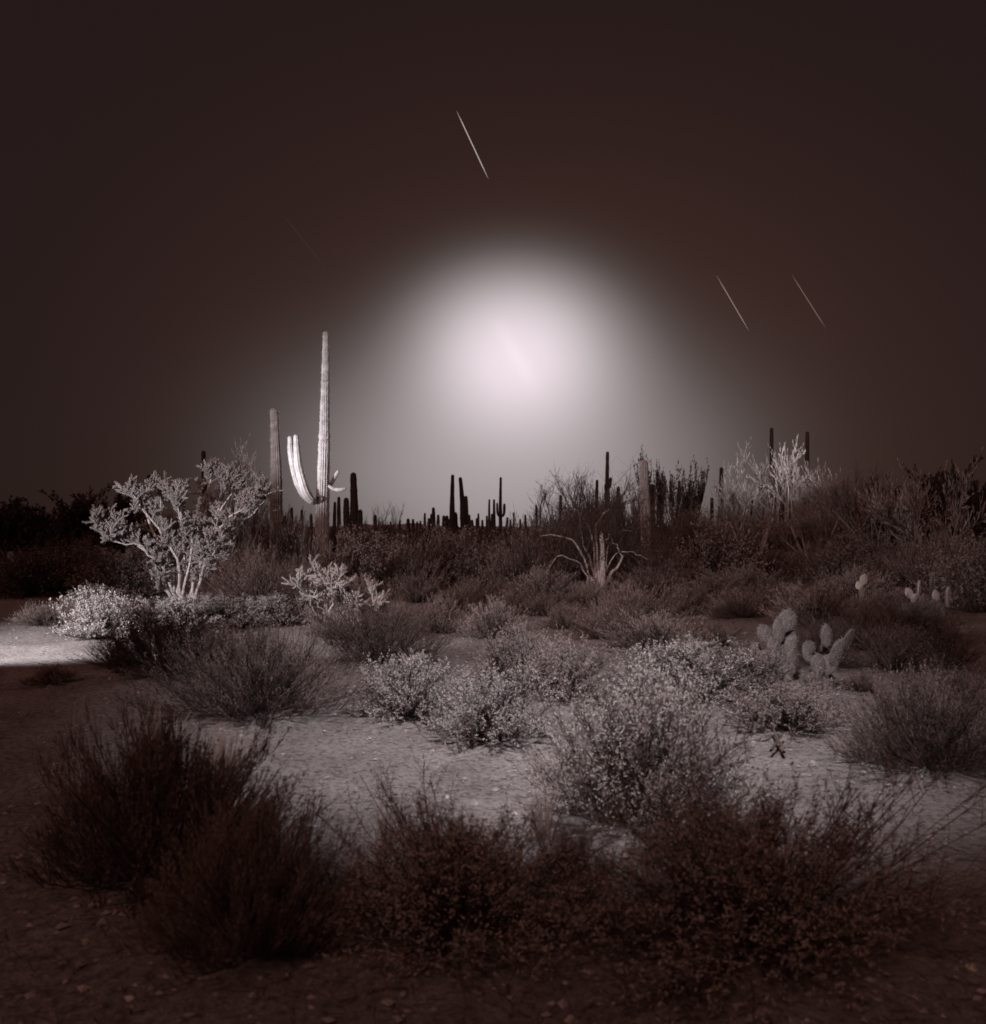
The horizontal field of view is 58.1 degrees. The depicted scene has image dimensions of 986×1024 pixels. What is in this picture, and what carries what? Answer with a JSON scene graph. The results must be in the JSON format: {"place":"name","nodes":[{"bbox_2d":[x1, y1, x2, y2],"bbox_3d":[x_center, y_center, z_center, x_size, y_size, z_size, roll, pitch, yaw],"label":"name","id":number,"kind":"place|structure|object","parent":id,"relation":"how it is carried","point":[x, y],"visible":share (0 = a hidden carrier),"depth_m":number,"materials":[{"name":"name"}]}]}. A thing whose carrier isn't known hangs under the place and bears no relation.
{"place":"outdoors","nodes":[
{"label":"outdoors","id":0,"kind":"place"},
{"bbox_2d":[0,528,985,1023],"bbox_3d":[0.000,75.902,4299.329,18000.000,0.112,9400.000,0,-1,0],"label":"ground","id":1,"kind":"structure","parent":0,"point":[328,752],"depth_m":4.15,"materials":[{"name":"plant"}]},
{"bbox_2d":[0,497,78,566],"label":"mesquite tree","id":2,"kind":"object","parent":1,"relation":"on","point":[12,529],"visible":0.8,"depth_m":28.60,"materials":[{"name":"black plant"}]},
{"bbox_2d":[3,599,79,627],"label":"desert shrub","id":3,"kind":"object","parent":1,"relation":"on","point":[49,618],"visible":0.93,"depth_m":13.47,"materials":[{"name":"grey plant"}]},
{"bbox_2d":[0,538,91,600],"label":"desert shrub","id":4,"kind":"object","parent":1,"relation":"on","point":[24,568],"visible":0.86,"depth_m":19.11,"materials":[{"name":"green plant"}]},
{"bbox_2d":[7,660,91,689],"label":"desert shrub","id":5,"kind":"object","parent":1,"relation":"on","point":[53,675],"visible":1,"depth_m":8.40,"materials":[{"name":"black plant"}]},
{"bbox_2d":[0,532,116,598],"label":"desert shrub","id":6,"kind":"object","parent":1,"relation":"on","point":[58,569],"visible":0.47,"depth_m":19.76,"materials":[{"name":"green plant"}]},
{"bbox_2d":[0,488,148,562],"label":"mesquite tree","id":7,"kind":"object","parent":1,"relation":"on","point":[78,513],"visible":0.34,"depth_m":31.06,"materials":[{"name":"black plant"}]},
{"bbox_2d":[10,528,140,584],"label":"desert shrub","id":8,"kind":"object","parent":1,"relation":"on","point":[83,546],"visible":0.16,"depth_m":22.36,"materials":[{"name":"black plant"}]},
{"bbox_2d":[45,583,141,639],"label":"desert shrub","id":9,"kind":"object","parent":1,"relation":"on","point":[96,613],"visible":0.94,"depth_m":11.38,"materials":[{"name":"grey plant"}]},
{"bbox_2d":[52,483,157,565],"bbox_3d":[-15.022,0.484,33.243,3.645,3.283,4.035,-1,-1,37],"label":"mesquite tree","id":10,"kind":"object","parent":1,"relation":"on","point":[122,504],"visible":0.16,"depth_m":33.64,"materials":[{"name":"black plant"}]},
{"bbox_2d":[66,631,146,670],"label":"desert shrub","id":11,"kind":"object","parent":1,"relation":"on","point":[104,654],"visible":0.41,"depth_m":9.22,"materials":[{"name":"grey plant"}]},
{"bbox_2d":[60,539,203,598],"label":"desert shrub","id":12,"kind":"object","parent":1,"relation":"on","point":[133,560],"visible":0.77,"depth_m":18.89,"materials":[{"name":"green plant"}]},
{"bbox_2d":[99,603,222,681],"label":"desert shrub","id":13,"kind":"object","parent":1,"relation":"on","point":[140,646],"visible":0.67,"depth_m":8.48,"materials":[{"name":"black plant"}]},
{"bbox_2d":[110,589,236,634],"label":"desert shrub","id":14,"kind":"object","parent":1,"relation":"on","point":[177,607],"visible":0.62,"depth_m":12.24,"materials":[{"name":"grey plant"}]},
{"bbox_2d":[0,676,355,919],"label":"desert shrub","id":15,"kind":"object","parent":1,"relation":"on","point":[158,787],"visible":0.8,"depth_m":3.63,"materials":[{"name":"brown plant"}]},
{"bbox_2d":[82,457,283,600],"bbox_3d":[-5.944,0.286,17.395,3.618,2.931,2.332,0,-1,0],"label":"cholla cactus","id":16,"kind":"object","parent":1,"relation":"on","point":[199,548],"visible":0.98,"depth_m":17.19,"materials":[{"name":"grey plant"}]},
{"bbox_2d":[160,617,270,679],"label":"desert shrub","id":17,"kind":"object","parent":1,"relation":"on","point":[216,645],"visible":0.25,"depth_m":8.73,"materials":[{"name":"grey plant"}]},
{"bbox_2d":[195,718,255,781],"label":"grass tuft","id":18,"kind":"object","parent":1,"relation":"on","point":[222,741],"visible":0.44,"depth_m":5.14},
{"bbox_2d":[179,592,283,628],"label":"desert shrub","id":19,"kind":"object","parent":1,"relation":"on","point":[223,604],"visible":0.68,"depth_m":12.78,"materials":[{"name":"grey plant"}]},
{"bbox_2d":[94,774,376,991],"bbox_3d":[-0.854,1.222,3.109,0.902,0.605,1.158,-1,-6,27],"label":"desert shrub","id":20,"kind":"object","parent":1,"relation":"on","point":[252,863],"visible":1,"depth_m":3.00,"materials":[{"name":"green plant"}]},
{"bbox_2d":[192,432,279,597],"bbox_3d":[-5.400,0.058,18.522,2.043,3.598,1.886,1,-1,-40],"label":"palo verde tree","id":21,"kind":"object","parent":1,"relation":"on","point":[243,525],"visible":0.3,"depth_m":18.66,"materials":[{"name":"grey plant"}]},
{"bbox_2d":[96,609,399,729],"bbox_3d":[-1.842,1.179,6.982,2.311,0.810,1.816,0,3,-7],"label":"desert shrub","id":22,"kind":"object","parent":1,"relation":"on","point":[246,665],"visible":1,"depth_m":6.76,"materials":[{"name":"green plant"}]},
{"bbox_2d":[186,533,311,607],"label":"desert shrub","id":23,"kind":"object","parent":1,"relation":"on","point":[253,585],"visible":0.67,"depth_m":16.28,"materials":[{"name":"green plant"}]},
{"bbox_2d":[269,407,282,557],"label":"saguaro cactus","id":24,"kind":"object","parent":1,"relation":"on","point":[276,470],"visible":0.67,"depth_m":25.91,"materials":[{"name":"plant"}]},
{"bbox_2d":[229,591,328,624],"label":"desert shrub","id":25,"kind":"object","parent":1,"relation":"on","point":[277,605],"visible":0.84,"depth_m":13.21,"materials":[{"name":"grey plant"}]},
{"bbox_2d":[237,501,344,594],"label":"desert shrub","id":26,"kind":"object","parent":1,"relation":"on","point":[300,543],"visible":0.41,"depth_m":19.40,"materials":[{"name":"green plant"}]},
{"bbox_2d":[259,545,336,609],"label":"desert shrub","id":27,"kind":"object","parent":1,"relation":"on","point":[296,593],"visible":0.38,"depth_m":16.21,"materials":[{"name":"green plant"}]},
{"bbox_2d":[287,331,345,562],"bbox_3d":[-5.001,-1.659,25.001,1.770,6.923,0.878,0,-1,0],"label":"saguaro cactus","id":28,"kind":"object","parent":1,"relation":"on","point":[323,487],"visible":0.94,"depth_m":24.91,"materials":[{"name":"plant"}]},
{"bbox_2d":[281,554,390,614],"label":"cholla cactus","id":29,"kind":"object","parent":1,"relation":"on","point":[326,579],"visible":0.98,"depth_m":13.34,"materials":[{"name":"grey plant"}]},
{"bbox_2d":[295,596,380,639],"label":"desert shrub","id":30,"kind":"object","parent":1,"relation":"on","point":[333,614],"visible":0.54,"depth_m":11.53,"materials":[{"name":"grey plant"}]},
{"bbox_2d":[343,472,362,543],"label":"saguaro cactus","id":31,"kind":"object","parent":1,"relation":"on","point":[354,512],"visible":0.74,"depth_m":56.30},
{"bbox_2d":[308,518,408,595],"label":"desert shrub","id":32,"kind":"object","parent":1,"relation":"on","point":[358,554],"visible":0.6,"depth_m":19.53,"materials":[{"name":"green plant"}]},
{"bbox_2d":[305,587,456,665],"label":"desert shrub","id":33,"kind":"object","parent":1,"relation":"on","point":[380,641],"visible":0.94,"depth_m":9.65,"materials":[{"name":"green plant"}]},
{"bbox_2d":[341,644,463,724],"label":"desert shrub","id":34,"kind":"object","parent":1,"relation":"on","point":[410,674],"visible":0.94,"depth_m":6.80,"materials":[{"name":"grey plant"}]},
{"bbox_2d":[359,525,456,592],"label":"desert shrub","id":35,"kind":"object","parent":1,"relation":"on","point":[407,566],"visible":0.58,"depth_m":20.43,"materials":[{"name":"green plant"}]},
{"bbox_2d":[377,570,454,602],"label":"desert shrub","id":36,"kind":"object","parent":1,"relation":"on","point":[416,590],"visible":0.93,"depth_m":18.00,"materials":[{"name":"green plant"}]},
{"bbox_2d":[414,590,471,633],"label":"desert shrub","id":37,"kind":"object","parent":1,"relation":"on","point":[439,606],"visible":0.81,"depth_m":12.44,"materials":[{"name":"grey plant"}]},
{"bbox_2d":[412,518,513,587],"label":"desert shrub","id":38,"kind":"object","parent":1,"relation":"on","point":[463,551],"visible":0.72,"depth_m":21.50,"materials":[{"name":"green plant"}]},
{"bbox_2d":[446,572,508,602],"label":"desert shrub","id":39,"kind":"object","parent":1,"relation":"on","point":[478,586],"visible":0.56,"depth_m":17.43,"materials":[{"name":"grey plant"}]},
{"bbox_2d":[297,748,677,1023],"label":"desert shrub","id":40,"kind":"object","parent":1,"relation":"on","point":[460,870],"visible":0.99,"depth_m":3.09,"materials":[{"name":"brown plant"}]},
{"bbox_2d":[0,610,985,1023],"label":"pebbles","id":41,"kind":"object","parent":1,"relation":"on","point":[562,1004],"visible":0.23,"depth_m":3.15,"materials":[{"name":"stone"}]},
{"bbox_2d":[449,591,537,638],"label":"desert shrub","id":42,"kind":"object","parent":1,"relation":"on","point":[489,618],"visible":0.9,"depth_m":11.61,"materials":[{"name":"grey plant"}]},
{"bbox_2d":[423,655,566,750],"bbox_3d":[0.030,1.288,6.127,1.004,0.592,1.030,0,-1,9],"label":"desert shrub","id":43,"kind":"object","parent":1,"relation":"on","point":[491,708],"visible":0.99,"depth_m":6.00,"materials":[{"name":"grey plant"}]},
{"bbox_2d":[458,618,547,688],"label":"desert shrub","id":44,"kind":"object","parent":1,"relation":"on","point":[514,651],"visible":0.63,"depth_m":8.09,"materials":[{"name":"grey plant"}]},
{"bbox_2d":[473,582,552,614],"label":"desert shrub","id":45,"kind":"object","parent":1,"relation":"on","point":[511,599],"visible":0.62,"depth_m":15.53,"materials":[{"name":"grey plant"}]},
{"bbox_2d":[476,505,583,590],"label":"desert shrub","id":46,"kind":"object","parent":1,"relation":"on","point":[523,551],"visible":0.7,"depth_m":20.85,"materials":[{"name":"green plant"}]},
{"bbox_2d":[519,778,570,841],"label":"grass tuft","id":47,"kind":"object","parent":1,"relation":"on","point":[546,814],"visible":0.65,"depth_m":4.22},
{"bbox_2d":[493,561,599,602],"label":"desert shrub","id":48,"kind":"object","parent":1,"relation":"on","point":[542,580],"visible":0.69,"depth_m":17.45,"materials":[{"name":"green plant"}]},
{"bbox_2d":[516,589,585,616],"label":"desert shrub","id":49,"kind":"object","parent":1,"relation":"on","point":[543,604],"visible":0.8,"depth_m":15.22,"materials":[{"name":"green plant"}]},
{"bbox_2d":[537,599,590,630],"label":"desert shrub","id":50,"kind":"object","parent":1,"relation":"on","point":[558,618],"visible":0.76,"depth_m":12.91,"materials":[{"name":"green plant"}]},
{"bbox_2d":[510,498,619,582],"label":"desert shrub","id":51,"kind":"object","parent":1,"relation":"on","point":[580,576],"visible":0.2,"depth_m":24.36,"materials":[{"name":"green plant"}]},
{"bbox_2d":[513,812,621,906],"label":"desert shrub","id":52,"kind":"object","parent":1,"relation":"on","point":[565,838],"visible":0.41,"depth_m":3.50,"materials":[{"name":"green plant"}]},
{"bbox_2d":[515,621,621,705],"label":"desert shrub","id":53,"kind":"object","parent":1,"relation":"on","point":[562,659],"visible":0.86,"depth_m":7.51,"materials":[{"name":"grey plant"}]},
{"bbox_2d":[559,603,633,639],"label":"desert shrub","id":54,"kind":"object","parent":1,"relation":"on","point":[590,633],"visible":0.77,"depth_m":11.80,"materials":[{"name":"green plant"}]},
{"bbox_2d":[501,455,692,588],"bbox_3d":[2.218,0.152,20.982,4.946,3.479,3.489,0,-1,-16],"label":"tree","id":55,"kind":"object","parent":1,"relation":"on","point":[601,565],"visible":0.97,"depth_m":20.78,"materials":[{"name":"grey plant"}]},
{"bbox_2d":[555,576,653,606],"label":"desert shrub","id":56,"kind":"object","parent":1,"relation":"on","point":[582,591],"visible":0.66,"depth_m":16.85,"materials":[{"name":"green plant"}]},
{"bbox_2d":[572,571,702,628],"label":"desert shrub","id":57,"kind":"object","parent":1,"relation":"on","point":[637,600],"visible":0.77,"depth_m":12.90,"materials":[{"name":"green plant"}]},
{"bbox_2d":[583,603,713,649],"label":"desert shrub","id":58,"kind":"object","parent":1,"relation":"on","point":[656,631],"visible":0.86,"depth_m":10.39,"materials":[{"name":"grey plant"}]},
{"bbox_2d":[610,562,691,599],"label":"desert shrub","id":59,"kind":"object","parent":1,"relation":"on","point":[667,577],"visible":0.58,"depth_m":18.50,"materials":[{"name":"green plant"}]},
{"bbox_2d":[513,639,792,846],"bbox_3d":[0.693,1.090,4.359,1.207,0.971,1.611,0,-1,-3],"label":"desert shrub","id":60,"kind":"object","parent":1,"relation":"on","point":[642,741],"visible":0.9,"depth_m":4.25,"materials":[{"name":"grey plant"}]},
{"bbox_2d":[595,543,712,586],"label":"desert shrub","id":61,"kind":"object","parent":1,"relation":"on","point":[666,566],"visible":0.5,"depth_m":21.59,"materials":[{"name":"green plant"}]},
{"bbox_2d":[633,444,674,556],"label":"ironwood tree","id":62,"kind":"object","parent":1,"relation":"on","point":[657,487],"visible":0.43,"depth_m":45.88,"materials":[{"name":"grey plant"}]},
{"bbox_2d":[590,623,769,715],"bbox_3d":[1.687,1.326,7.582,1.245,0.598,1.936,-3,3,-29],"label":"desert shrub","id":63,"kind":"object","parent":1,"relation":"on","point":[666,660],"visible":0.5,"depth_m":7.54,"materials":[{"name":"grey plant"}]},
{"bbox_2d":[643,578,722,614],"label":"desert shrub","id":64,"kind":"object","parent":1,"relation":"on","point":[686,606],"visible":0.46,"depth_m":15.29,"materials":[{"name":"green plant"}]},
{"bbox_2d":[622,484,745,580],"bbox_3d":[5.210,0.580,24.539,3.384,2.756,3.928,0,-3,-37],"label":"desert shrub","id":65,"kind":"object","parent":1,"relation":"on","point":[684,528],"visible":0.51,"depth_m":24.42,"materials":[{"name":"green plant"}]},
{"bbox_2d":[659,455,709,536],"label":"ironwood tree","id":66,"kind":"object","parent":1,"relation":"on","point":[684,498],"visible":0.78,"depth_m":40.40,"materials":[{"name":"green plant"}]},
{"bbox_2d":[665,568,761,602],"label":"desert shrub","id":67,"kind":"object","parent":1,"relation":"on","point":[716,585],"visible":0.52,"depth_m":17.62,"materials":[{"name":"grey plant"}]},
{"bbox_2d":[665,499,774,582],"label":"desert shrub","id":68,"kind":"object","parent":1,"relation":"on","point":[720,542],"visible":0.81,"depth_m":22.08,"materials":[{"name":"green plant"}]},
{"bbox_2d":[686,615,754,647],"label":"desert shrub","id":69,"kind":"object","parent":1,"relation":"on","point":[714,630],"visible":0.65,"depth_m":10.94,"materials":[{"name":"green plant"}]},
{"bbox_2d":[696,584,777,618],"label":"desert shrub","id":70,"kind":"object","parent":1,"relation":"on","point":[744,606],"visible":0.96,"depth_m":14.40,"materials":[{"name":"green plant"}]},
{"bbox_2d":[518,749,985,1023],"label":"desert shrub","id":71,"kind":"object","parent":1,"relation":"on","point":[746,919],"visible":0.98,"depth_m":2.98,"materials":[{"name":"brown plant"}]},
{"bbox_2d":[695,563,808,592],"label":"desert shrub","id":72,"kind":"object","parent":1,"relation":"on","point":[752,576],"visible":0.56,"depth_m":20.34,"materials":[{"name":"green plant"}]},
{"bbox_2d":[701,515,804,577],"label":"desert shrub","id":73,"kind":"object","parent":1,"relation":"on","point":[765,556],"visible":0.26,"depth_m":24.11,"materials":[{"name":"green plant"}]},
{"bbox_2d":[672,633,837,701],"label":"desert shrub","id":74,"kind":"object","parent":1,"relation":"on","point":[773,660],"visible":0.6,"depth_m":7.30,"materials":[{"name":"grey plant"}]},
{"bbox_2d":[713,438,801,554],"bbox_3d":[10.269,-0.427,33.908,3.789,5.223,4.103,-1,-1,33],"label":"palo verde tree","id":75,"kind":"object","parent":1,"relation":"on","point":[741,512],"visible":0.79,"depth_m":33.83,"materials":[{"name":"grey plant"}]},
{"bbox_2d":[725,577,816,605],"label":"desert shrub","id":76,"kind":"object","parent":1,"relation":"on","point":[752,590],"visible":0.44,"depth_m":16.90,"materials":[{"name":"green plant"}]},
{"bbox_2d":[749,608,798,682],"bbox_3d":[2.740,1.341,8.584,0.485,0.856,0.316,0,-1,0],"label":"prickly pear","id":77,"kind":"object","parent":1,"relation":"on","point":[784,622],"visible":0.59,"depth_m":8.56,"materials":[{"name":"plant"}]},
{"bbox_2d":[715,672,864,738],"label":"desert shrub","id":78,"kind":"object","parent":1,"relation":"on","point":[786,706],"visible":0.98,"depth_m":6.45,"materials":[{"name":"grey plant"}]},
{"bbox_2d":[757,437,852,563],"bbox_3d":[10.463,-0.317,31.623,3.726,4.844,3.376,0,-1,-23],"label":"palo verde tree","id":79,"kind":"object","parent":1,"relation":"on","point":[806,492],"visible":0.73,"depth_m":31.14,"materials":[{"name":"grey plant"}]},
{"bbox_2d":[752,579,865,628],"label":"desert shrub","id":80,"kind":"object","parent":1,"relation":"on","point":[811,605],"visible":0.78,"depth_m":12.95,"materials":[{"name":"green plant"}]},
{"bbox_2d":[792,491,845,562],"bbox_3d":[10.467,0.643,28.681,1.588,2.880,2.595,-1,-1,28],"label":"mesquite tree","id":81,"kind":"object","parent":1,"relation":"on","point":[806,523],"visible":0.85,"depth_m":28.57,"materials":[{"name":"grey plant"}]},
{"bbox_2d":[768,530,878,584],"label":"desert shrub","id":82,"kind":"object","parent":1,"relation":"on","point":[812,564],"visible":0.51,"depth_m":23.03,"materials":[{"name":"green plant"}]},
{"bbox_2d":[801,623,853,688],"bbox_3d":[3.135,1.374,8.292,0.465,0.712,0.271,0,-1,-11],"label":"prickly pear","id":83,"kind":"object","parent":1,"relation":"on","point":[821,665],"visible":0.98,"depth_m":8.23,"materials":[{"name":"plant"}]},
{"bbox_2d":[793,608,872,671],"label":"desert shrub","id":84,"kind":"object","parent":1,"relation":"on","point":[816,641],"visible":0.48,"depth_m":9.25,"materials":[{"name":"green plant"}]},
{"bbox_2d":[788,594,921,650],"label":"desert shrub","id":85,"kind":"object","parent":1,"relation":"on","point":[850,614],"visible":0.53,"depth_m":10.64,"materials":[{"name":"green plant"}]},
{"bbox_2d":[792,559,920,600],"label":"desert shrub","id":86,"kind":"object","parent":1,"relation":"on","point":[849,579],"visible":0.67,"depth_m":18.07,"materials":[{"name":"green plant"}]},
{"bbox_2d":[805,517,924,586],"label":"desert shrub","id":87,"kind":"object","parent":1,"relation":"on","point":[860,547],"visible":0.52,"depth_m":22.30,"materials":[{"name":"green plant"}]},
{"bbox_2d":[809,449,926,554],"bbox_3d":[11.643,-0.014,27.059,3.138,4.141,2.662,1,-1,-33],"label":"mesquite tree","id":88,"kind":"object","parent":1,"relation":"on","point":[843,504],"visible":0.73,"depth_m":27.04,"materials":[{"name":"grey plant"}]},
{"bbox_2d":[827,582,941,621],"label":"desert shrub","id":89,"kind":"object","parent":1,"relation":"on","point":[889,597],"visible":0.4,"depth_m":14.24,"materials":[{"name":"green plant"}]},
{"bbox_2d":[832,614,956,673],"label":"desert shrub","id":90,"kind":"object","parent":1,"relation":"on","point":[892,651],"visible":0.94,"depth_m":9.09,"materials":[{"name":"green plant"}]},
{"bbox_2d":[825,526,971,595],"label":"desert shrub","id":91,"kind":"object","parent":1,"relation":"on","point":[883,569],"visible":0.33,"depth_m":19.76,"materials":[{"name":"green plant"}]},
{"bbox_2d":[814,654,985,778],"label":"desert shrub","id":92,"kind":"object","parent":1,"relation":"on","point":[905,719],"visible":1,"depth_m":5.34,"materials":[{"name":"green plant"}]},
{"bbox_2d":[861,592,973,640],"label":"desert shrub","id":93,"kind":"object","parent":1,"relation":"on","point":[913,609],"visible":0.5,"depth_m":12.00,"materials":[{"name":"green plant"}]},
{"bbox_2d":[854,448,985,554],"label":"mesquite tree","id":94,"kind":"object","parent":1,"relation":"on","point":[910,509],"visible":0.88,"depth_m":21.50,"materials":[{"name":"grey plant"}]},
{"bbox_2d":[861,463,985,553],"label":"mesquite tree","id":95,"kind":"object","parent":1,"relation":"on","point":[939,490],"visible":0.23,"depth_m":33.09,"materials":[{"name":"grey plant"}]},
{"bbox_2d":[902,573,950,623],"bbox_3d":[6.820,1.360,13.994,0.843,0.830,0.295,0,-1,-10],"label":"prickly pear","id":96,"kind":"object","parent":1,"relation":"on","point":[912,595],"visible":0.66,"depth_m":13.97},
{"bbox_2d":[882,508,985,597],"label":"desert shrub","id":97,"kind":"object","parent":1,"relation":"on","point":[910,562],"visible":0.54,"depth_m":18.49,"materials":[{"name":"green plant"}]},
{"bbox_2d":[894,594,985,668],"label":"desert shrub","id":98,"kind":"object","parent":1,"relation":"on","point":[935,627],"visible":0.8,"depth_m":9.25,"materials":[{"name":"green plant"}]},
{"bbox_2d":[901,650,985,723],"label":"desert shrub","id":99,"kind":"object","parent":1,"relation":"on","point":[961,682],"visible":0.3,"depth_m":6.88,"materials":[{"name":"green plant"}]},
{"bbox_2d":[907,528,985,612],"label":"desert shrub","id":100,"kind":"object","parent":1,"relation":"on","point":[974,569],"visible":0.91,"depth_m":15.82,"materials":[{"name":"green plant"}]},
{"bbox_2d":[920,455,985,556],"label":"mesquite tree","id":101,"kind":"object","parent":1,"relation":"on","point":[976,504],"visible":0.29,"depth_m":33.46,"materials":[{"name":"grey plant"}]},
{"bbox_2d":[0,0,985,527],"label":"sky","id":102,"kind":"structure","parent":0,"point":[565,300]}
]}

